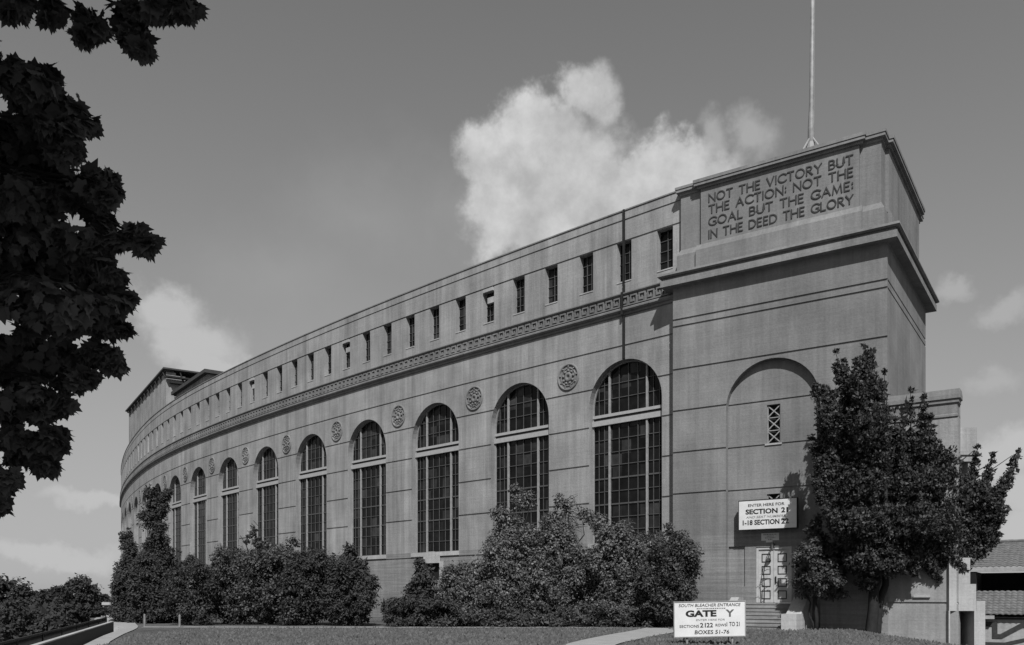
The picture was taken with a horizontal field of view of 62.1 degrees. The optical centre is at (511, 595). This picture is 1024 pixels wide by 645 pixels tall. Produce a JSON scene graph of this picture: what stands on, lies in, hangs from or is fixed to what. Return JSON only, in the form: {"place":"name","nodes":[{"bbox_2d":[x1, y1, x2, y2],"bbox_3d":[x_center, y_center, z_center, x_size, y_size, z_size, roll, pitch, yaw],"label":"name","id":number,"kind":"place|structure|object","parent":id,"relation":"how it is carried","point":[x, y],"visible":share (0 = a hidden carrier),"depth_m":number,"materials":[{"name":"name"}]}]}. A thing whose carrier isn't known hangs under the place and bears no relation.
{"place":"outdoors","nodes":[
{"label":"outdoors","id":0,"kind":"place"},
{"bbox_2d":[84,614,137,644],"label":"ramp path","id":1,"kind":"structure","parent":0,"point":[124,627],"depth_m":39.18,"materials":[{"name":"concrete"}]},
{"bbox_2d":[102,602,114,606],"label":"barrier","id":2,"kind":"object","parent":1,"relation":"on","point":[105,603],"visible":0.14,"depth_m":78.00,"materials":[{"name":"white wood"}]},
{"bbox_2d":[256,627,627,627],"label":"foundation path","id":3,"kind":"structure","parent":0,"point":[441,627],"depth_m":44.83,"materials":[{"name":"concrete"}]},
{"bbox_2d":[0,598,934,644],"bbox_3d":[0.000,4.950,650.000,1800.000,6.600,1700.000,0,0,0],"label":"lawn","id":4,"kind":"structure","parent":0,"point":[156,628],"depth_m":41.54,"materials":[{"name":"grey plant"}]},
{"bbox_2d":[0,573,43,627],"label":"bank tree","id":5,"kind":"object","parent":4,"relation":"on","point":[23,591],"visible":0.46,"depth_m":60.73,"materials":[{"name":"grey plant"}]},
{"bbox_2d":[0,596,62,639],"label":"bank tree","id":6,"kind":"object","parent":4,"relation":"on","point":[37,620],"visible":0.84,"depth_m":47.31,"materials":[{"name":"black plant"}]},
{"bbox_2d":[33,589,62,606],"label":"bank tree","id":7,"kind":"object","parent":4,"relation":"on","point":[47,597],"visible":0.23,"depth_m":69.50,"materials":[{"name":"grey plant"}]},
{"bbox_2d":[0,617,106,644],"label":"railing","id":8,"kind":"object","parent":4,"relation":"on","point":[38,637],"visible":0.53,"depth_m":27.39,"materials":[{"name":"black metal"}]},
{"bbox_2d":[45,584,75,603],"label":"bank tree","id":9,"kind":"object","parent":4,"relation":"on","point":[64,592],"visible":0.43,"depth_m":77.20,"materials":[{"name":"grey plant"}]},
{"bbox_2d":[37,599,91,627],"bbox_3d":[-29.435,1.366,55.721,4.222,2.279,3.115,0,0,0],"label":"bank tree","id":10,"kind":"object","parent":4,"relation":"on","point":[70,614],"visible":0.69,"depth_m":55.47,"materials":[{"name":"grey plant"}]},
{"bbox_2d":[32,621,113,644],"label":"wall","id":11,"kind":"structure","parent":4,"relation":"on","point":[84,636],"depth_m":31.81,"materials":[{"name":"concrete"}]},
{"bbox_2d":[64,573,103,605],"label":"bank tree","id":12,"kind":"object","parent":4,"relation":"on","point":[88,593],"visible":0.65,"depth_m":83.13,"materials":[{"name":"grey plant"}]},
{"bbox_2d":[86,603,109,617],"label":"bank tree","id":13,"kind":"object","parent":4,"relation":"on","point":[97,611],"visible":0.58,"depth_m":65.51,"materials":[{"name":"grey plant"}]},
{"bbox_2d":[90,593,110,606],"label":"bank tree","id":14,"kind":"object","parent":4,"relation":"on","point":[104,597],"visible":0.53,"depth_m":99.01,"materials":[{"name":"plant"}]},
{"bbox_2d":[0,0,210,517],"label":"maple tree","id":15,"kind":"object","parent":4,"relation":"on","point":[48,127],"visible":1,"depth_m":8.49,"materials":[{"name":"black plant"}]},
{"bbox_2d":[107,527,138,621],"bbox_3d":[-24.609,-1.243,54.785,2.713,6.459,3.708,0,0,-29],"label":"arborvitae","id":16,"kind":"object","parent":4,"relation":"on","point":[120,599],"visible":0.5,"depth_m":54.15,"materials":[{"name":"black plant"}]},
{"bbox_2d":[143,614,145,626],"bbox_3d":[-19.958,1.450,46.240,0.111,0.900,0.111,0,0,11],"label":"bollard","id":17,"kind":"object","parent":4,"relation":"on","point":[144,620],"visible":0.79,"depth_m":46.22,"materials":[{"name":"grey concrete"}]},
{"bbox_2d":[122,484,182,623],"bbox_3d":[-22.061,-2.459,53.117,3.915,8.934,3.634,0,0,-31],"label":"arborvitae","id":18,"kind":"object","parent":4,"relation":"on","point":[154,563],"visible":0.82,"depth_m":52.40,"materials":[{"name":"black plant"}]},
{"bbox_2d":[178,614,180,627],"bbox_3d":[-17.700,1.450,45.333,0.111,0.900,0.111,0,0,11],"label":"bollard","id":19,"kind":"object","parent":4,"relation":"on","point":[179,624],"visible":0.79,"depth_m":45.32,"materials":[{"name":"grey concrete"}]},
{"bbox_2d":[158,552,228,625],"bbox_3d":[-18.598,-0.329,49.956,4.094,4.500,3.888,0,0,0],"label":"rounded shrub","id":20,"kind":"object","parent":4,"relation":"on","point":[183,605],"visible":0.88,"depth_m":49.07,"materials":[{"name":"grey plant"}]},
{"bbox_2d":[202,542,271,624],"bbox_3d":[-16.302,-0.586,50.340,3.972,4.994,4.458,0,0,-22],"label":"rounded shrub","id":21,"kind":"object","parent":4,"relation":"on","point":[230,611],"visible":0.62,"depth_m":49.43,"materials":[{"name":"grey plant"}]},
{"bbox_2d":[234,521,308,625],"bbox_3d":[-13.880,-1.246,50.043,4.563,6.351,4.621,0,0,0],"label":"tall shrub","id":22,"kind":"object","parent":4,"relation":"on","point":[274,558],"visible":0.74,"depth_m":48.91,"materials":[{"name":"grey plant"}]},
{"bbox_2d":[276,546,338,625],"bbox_3d":[-11.510,-0.514,49.394,4.025,4.948,4.138,0,0,0],"label":"rounded shrub","id":23,"kind":"object","parent":4,"relation":"on","point":[313,562],"visible":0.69,"depth_m":48.44,"materials":[{"name":"grey plant"}]},
{"bbox_2d":[319,541,381,625],"bbox_3d":[-9.176,-0.614,48.171,3.731,5.093,3.722,0,0,0],"label":"round evergreen","id":24,"kind":"object","parent":4,"relation":"on","point":[350,592],"visible":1,"depth_m":47.72,"materials":[{"name":"grey plant"}]},
{"bbox_2d":[397,556,444,616],"bbox_3d":[-5.079,-0.203,48.737,3.294,4.224,2.699,0,0,0],"label":"pointed evergreen","id":25,"kind":"object","parent":4,"relation":"on","point":[419,584],"visible":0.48,"depth_m":48.15,"materials":[{"name":"grey plant"}]},
{"bbox_2d":[378,593,464,626],"bbox_3d":[-4.928,0.906,46.597,5.136,2.132,3.002,0,0,0],"label":"juniper","id":26,"kind":"object","parent":4,"relation":"on","point":[420,611],"visible":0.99,"depth_m":45.83,"materials":[{"name":"grey plant"}]},
{"bbox_2d":[434,554,493,625],"bbox_3d":[-2.653,-0.238,48.373,3.710,4.353,3.509,0,0,-15],"label":"loose shrub","id":27,"kind":"object","parent":4,"relation":"on","point":[455,578],"visible":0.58,"depth_m":47.93,"materials":[{"name":"grey plant"}]},
{"bbox_2d":[459,599,577,627],"bbox_3d":[0.462,1.071,46.230,6.631,1.788,3.074,0,0,0],"label":"ground juniper","id":28,"kind":"object","parent":4,"relation":"on","point":[509,617],"visible":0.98,"depth_m":45.78,"materials":[{"name":"grey plant"}]},
{"bbox_2d":[119,128,938,634],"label":"stadium","id":29,"kind":"object","parent":4,"relation":"on","point":[655,364],"visible":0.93,"depth_m":52.91,"materials":[{"name":"concrete"}]},
{"bbox_2d":[136,502,137,545],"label":"arched window","id":30,"kind":"structure","parent":29,"relation":"in","point":[137,502],"depth_m":124.83,"materials":[{"name":"grey glass"}]},
{"bbox_2d":[145,496,147,539],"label":"arched window","id":31,"kind":"structure","parent":29,"relation":"in","point":[146,532],"depth_m":116.43,"materials":[{"name":"grey glass"}]},
{"bbox_2d":[125,367,198,442],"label":"press tower","id":32,"kind":"structure","parent":29,"relation":"on","point":[154,396],"depth_m":118.16,"materials":[{"name":"concrete"}]},
{"bbox_2d":[171,477,180,564],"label":"arched window","id":33,"kind":"structure","parent":29,"relation":"in","point":[176,498],"depth_m":102.12,"materials":[{"name":"grey glass"}]},
{"bbox_2d":[171,369,222,397],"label":"press box","id":34,"kind":"object","parent":29,"relation":"on","point":[202,376],"visible":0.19,"depth_m":98.47,"materials":[{"name":"concrete"}]},
{"bbox_2d":[193,468,206,565],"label":"arched window","id":35,"kind":"structure","parent":29,"relation":"in","point":[200,487],"depth_m":95.10,"materials":[{"name":"black glass"}]},
{"bbox_2d":[221,458,238,562],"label":"arched window","id":36,"kind":"structure","parent":29,"relation":"in","point":[230,479],"depth_m":88.60,"materials":[{"name":"black glass"}]},
{"bbox_2d":[249,377,253,403],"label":"small window","id":37,"kind":"structure","parent":29,"relation":"in","point":[252,379],"depth_m":83.47,"materials":[{"name":"grey glass"}]},
{"bbox_2d":[262,374,267,398],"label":"small window","id":38,"kind":"structure","parent":29,"relation":"in","point":[267,374],"depth_m":81.90,"materials":[{"name":"black glass"}]},
{"bbox_2d":[256,447,277,557],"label":"arched window","id":39,"kind":"structure","parent":29,"relation":"in","point":[267,471],"depth_m":82.00,"materials":[{"name":"black glass"}]},
{"bbox_2d":[276,368,281,393],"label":"small window","id":40,"kind":"structure","parent":29,"relation":"in","point":[281,368],"depth_m":79.81,"materials":[{"name":"black glass"}]},
{"bbox_2d":[291,362,296,387],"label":"small window","id":41,"kind":"structure","parent":29,"relation":"in","point":[296,362],"depth_m":77.71,"materials":[{"name":"black glass"}]},
{"bbox_2d":[307,355,313,382],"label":"small window","id":42,"kind":"structure","parent":29,"relation":"in","point":[312,362],"depth_m":75.49,"materials":[{"name":"black glass"}]},
{"bbox_2d":[299,435,326,556],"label":"arched window","id":43,"kind":"structure","parent":29,"relation":"in","point":[313,460],"depth_m":75.74,"materials":[{"name":"black glass"}]},
{"bbox_2d":[324,348,330,376],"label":"small window","id":44,"kind":"structure","parent":29,"relation":"in","point":[329,355],"depth_m":73.50,"materials":[{"name":"black glass"}]},
{"bbox_2d":[342,339,349,369],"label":"small window","id":45,"kind":"structure","parent":29,"relation":"in","point":[346,342],"depth_m":71.22,"materials":[{"name":"grey glass"}]},
{"bbox_2d":[362,334,369,363],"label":"small window","id":46,"kind":"structure","parent":29,"relation":"in","point":[368,335],"depth_m":69.35,"materials":[{"name":"black glass"}]},
{"bbox_2d":[351,420,385,555],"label":"arched window","id":47,"kind":"structure","parent":29,"relation":"in","point":[368,466],"depth_m":69.56,"materials":[{"name":"black glass"}]},
{"bbox_2d":[383,326,391,356],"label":"small window","id":48,"kind":"structure","parent":29,"relation":"in","point":[389,329],"depth_m":67.45,"materials":[{"name":"black glass"}]},
{"bbox_2d":[406,317,414,348],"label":"small window","id":49,"kind":"structure","parent":29,"relation":"in","point":[412,321],"depth_m":65.34,"materials":[{"name":"black glass"}]},
{"bbox_2d":[423,551,442,581],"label":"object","id":50,"kind":"structure","parent":29,"relation":"in","point":[431,558],"depth_m":62.64,"materials":[{"name":"concrete"}]},
{"bbox_2d":[430,309,438,341],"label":"small window","id":51,"kind":"structure","parent":29,"relation":"in","point":[436,312],"depth_m":63.38,"materials":[{"name":"black glass"}]},
{"bbox_2d":[415,404,458,552],"bbox_3d":[-5.444,-8.755,63.293,5.274,11.010,0.227,0,0,44],"label":"arched window","id":52,"kind":"structure","parent":29,"relation":"in","point":[437,439],"depth_m":63.47,"materials":[{"name":"black glass"}]},
{"bbox_2d":[455,299,465,333],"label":"small window","id":53,"kind":"structure","parent":29,"relation":"in","point":[462,317],"depth_m":61.40,"materials":[{"name":"black glass"}]},
{"bbox_2d":[483,287,493,324],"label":"small window","id":54,"kind":"structure","parent":29,"relation":"in","point":[489,291],"depth_m":59.35,"materials":[{"name":"black glass"}]},
{"bbox_2d":[513,278,524,315],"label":"small window","id":55,"kind":"structure","parent":29,"relation":"in","point":[521,283],"depth_m":57.47,"materials":[{"name":"black glass"}]},
{"bbox_2d":[494,384,548,544],"bbox_3d":[0.742,-8.755,57.418,5.274,11.010,0.227,0,0,43],"label":"arched window","id":56,"kind":"structure","parent":29,"relation":"in","point":[521,441],"depth_m":57.45,"materials":[{"name":"black glass"}]},
{"bbox_2d":[545,267,557,305],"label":"small window","id":57,"kind":"structure","parent":29,"relation":"in","point":[553,273],"depth_m":55.58,"materials":[{"name":"black glass"}]},
{"bbox_2d":[579,256,592,295],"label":"small window","id":58,"kind":"structure","parent":29,"relation":"in","point":[587,262],"depth_m":53.61,"materials":[{"name":"black glass"}]},
{"bbox_2d":[617,243,630,283],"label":"small window","id":59,"kind":"structure","parent":29,"relation":"in","point":[628,246],"depth_m":51.67,"materials":[{"name":"black glass"}]},
{"bbox_2d":[592,360,661,542],"bbox_3d":[7.039,-8.755,51.660,5.274,11.010,0.227,0,0,42],"label":"arched window","id":60,"kind":"structure","parent":29,"relation":"in","point":[627,405],"depth_m":51.69,"materials":[{"name":"black glass"}]},
{"bbox_2d":[657,229,672,272],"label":"small window","id":61,"kind":"structure","parent":29,"relation":"in","point":[666,242],"depth_m":49.81,"materials":[{"name":"black glass"}]},
{"bbox_2d":[738,497,797,530],"bbox_3d":[13.568,-4.320,45.137,3.120,1.600,0.245,0,0,34],"label":"wall sign","id":62,"kind":"object","parent":29,"relation":"attached to","point":[767,514],"visible":1,"depth_m":45.02,"materials":[{"name":"white metal"}]},
{"bbox_2d":[761,533,778,541],"bbox_3d":[13.823,-3.110,45.577,0.950,0.500,0.030,0,0,34],"label":"notice sign","id":63,"kind":"object","parent":29,"relation":"attached to","point":[768,537],"depth_m":45.59,"materials":[{"name":"grey metal"}]},
{"bbox_2d":[765,405,781,445],"bbox_3d":[14.100,-9.147,45.703,0.902,2.175,0.651,0,0,31],"label":"lattice window","id":64,"kind":"structure","parent":29,"relation":"in","point":[773,412],"depth_m":45.67,"materials":[{"name":"paint"}]},
{"bbox_2d":[767,494,779,498],"bbox_3d":[14.062,-5.100,45.624,0.700,0.710,0.545,0,0,0],"label":"lattice window","id":65,"kind":"structure","parent":29,"relation":"in","point":[771,496],"depth_m":45.71,"materials":[{"name":"paint"}]},
{"bbox_2d":[756,546,791,602],"bbox_3d":[14.035,-1.123,45.579,1.892,2.986,0.140,0,0,34],"label":"double door","id":66,"kind":"structure","parent":29,"relation":"in","point":[779,573],"depth_m":45.55,"materials":[{"name":"wood"}]},
{"bbox_2d":[803,0,817,148],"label":"flagpole","id":67,"kind":"object","parent":29,"relation":"on","point":[811,141],"visible":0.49,"depth_m":46.49,"materials":[{"name":"metal"}]},
{"bbox_2d":[476,482,611,625],"bbox_3d":[1.470,-2.287,47.993,7.387,8.441,5.579,0,0,-30],"label":"flowering bush","id":68,"kind":"object","parent":4,"relation":"on","point":[558,544],"visible":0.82,"depth_m":47.03,"materials":[{"name":"grey plant"}]},
{"bbox_2d":[577,512,661,626],"bbox_3d":[6.016,-1.371,47.469,5.566,6.582,4.816,0,0,0],"label":"leafy bush","id":69,"kind":"object","parent":4,"relation":"on","point":[618,548],"visible":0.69,"depth_m":46.32,"materials":[{"name":"grey plant"}]},
{"bbox_2d":[568,599,672,627],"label":"ground shrub","id":70,"kind":"object","parent":4,"relation":"on","point":[593,617],"visible":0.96,"depth_m":45.41,"materials":[{"name":"grey plant"}]},
{"bbox_2d":[635,522,704,626],"bbox_3d":[8.429,-1.036,45.676,3.831,5.914,3.710,0,0,0],"label":"bush","id":71,"kind":"object","parent":4,"relation":"on","point":[676,566],"visible":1,"depth_m":44.76,"materials":[{"name":"grey plant"}]},
{"bbox_2d":[673,600,745,644],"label":"gate sign","id":72,"kind":"object","parent":4,"relation":"on","point":[709,619],"visible":1,"depth_m":29.55,"materials":[{"name":"white paint"}]},
{"bbox_2d":[729,597,811,629],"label":"entrance steps","id":73,"kind":"structure","parent":4,"relation":"on","point":[793,615],"depth_m":43.56,"materials":[{"name":"concrete"}]},
{"bbox_2d":[760,550,770,602],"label":"sapling","id":74,"kind":"object","parent":73,"relation":"on","point":[764,580],"visible":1,"depth_m":45.40,"materials":[{"name":"plant"}]},
{"bbox_2d":[789,512,850,629],"bbox_3d":[15.319,-1.122,42.090,3.381,6.058,3.230,0,0,0],"label":"conical cedar","id":75,"kind":"object","parent":4,"relation":"on","point":[816,564],"visible":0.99,"depth_m":41.82,"materials":[{"name":"grey plant"}]},
{"bbox_2d":[807,342,1022,633],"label":"upright tree","id":76,"kind":"object","parent":4,"relation":"on","point":[873,508],"visible":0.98,"depth_m":40.35,"materials":[{"name":"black plant"}]},
{"bbox_2d":[887,388,962,644],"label":"stair block","id":77,"kind":"structure","parent":4,"relation":"on","point":[917,608],"depth_m":40.95,"materials":[{"name":"concrete"}]},
{"bbox_2d":[913,595,929,596],"bbox_3d":[19.875,-0.610,41.237,0.740,1.380,0.330,0,0,34],"label":"small window","id":78,"kind":"structure","parent":77,"relation":"in","point":[913,595],"depth_m":41.11,"materials":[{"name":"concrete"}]},
{"bbox_2d":[946,558,984,644],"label":"porch","id":79,"kind":"object","parent":4,"relation":"on","point":[972,619],"visible":0.54,"depth_m":40.35,"materials":[{"name":"concrete"}]},
{"bbox_2d":[960,427,978,567],"bbox_3d":[25.500,-1.110,50.875,4.000,17.620,1.550,0,0,0],"label":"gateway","id":80,"kind":"object","parent":4,"relation":"on","point":[968,438],"visible":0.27,"depth_m":50.20,"materials":[{"name":"concrete"}]},
{"bbox_2d":[968,539,1023,644],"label":"ticket building","id":81,"kind":"structure","parent":4,"relation":"on","point":[1001,595],"depth_m":44.86,"materials":[{"name":"tile"}]},
{"bbox_2d":[0,0,1023,596],"label":"sky","id":82,"kind":"structure","parent":0,"point":[302,167],"materials":[{"name":"grey"}]},
{"bbox_2d":[566,628,672,644],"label":"sidewalk","id":83,"kind":"structure","parent":0,"point":[616,638],"depth_m":33.41,"materials":[{"name":"concrete"}]}
]}

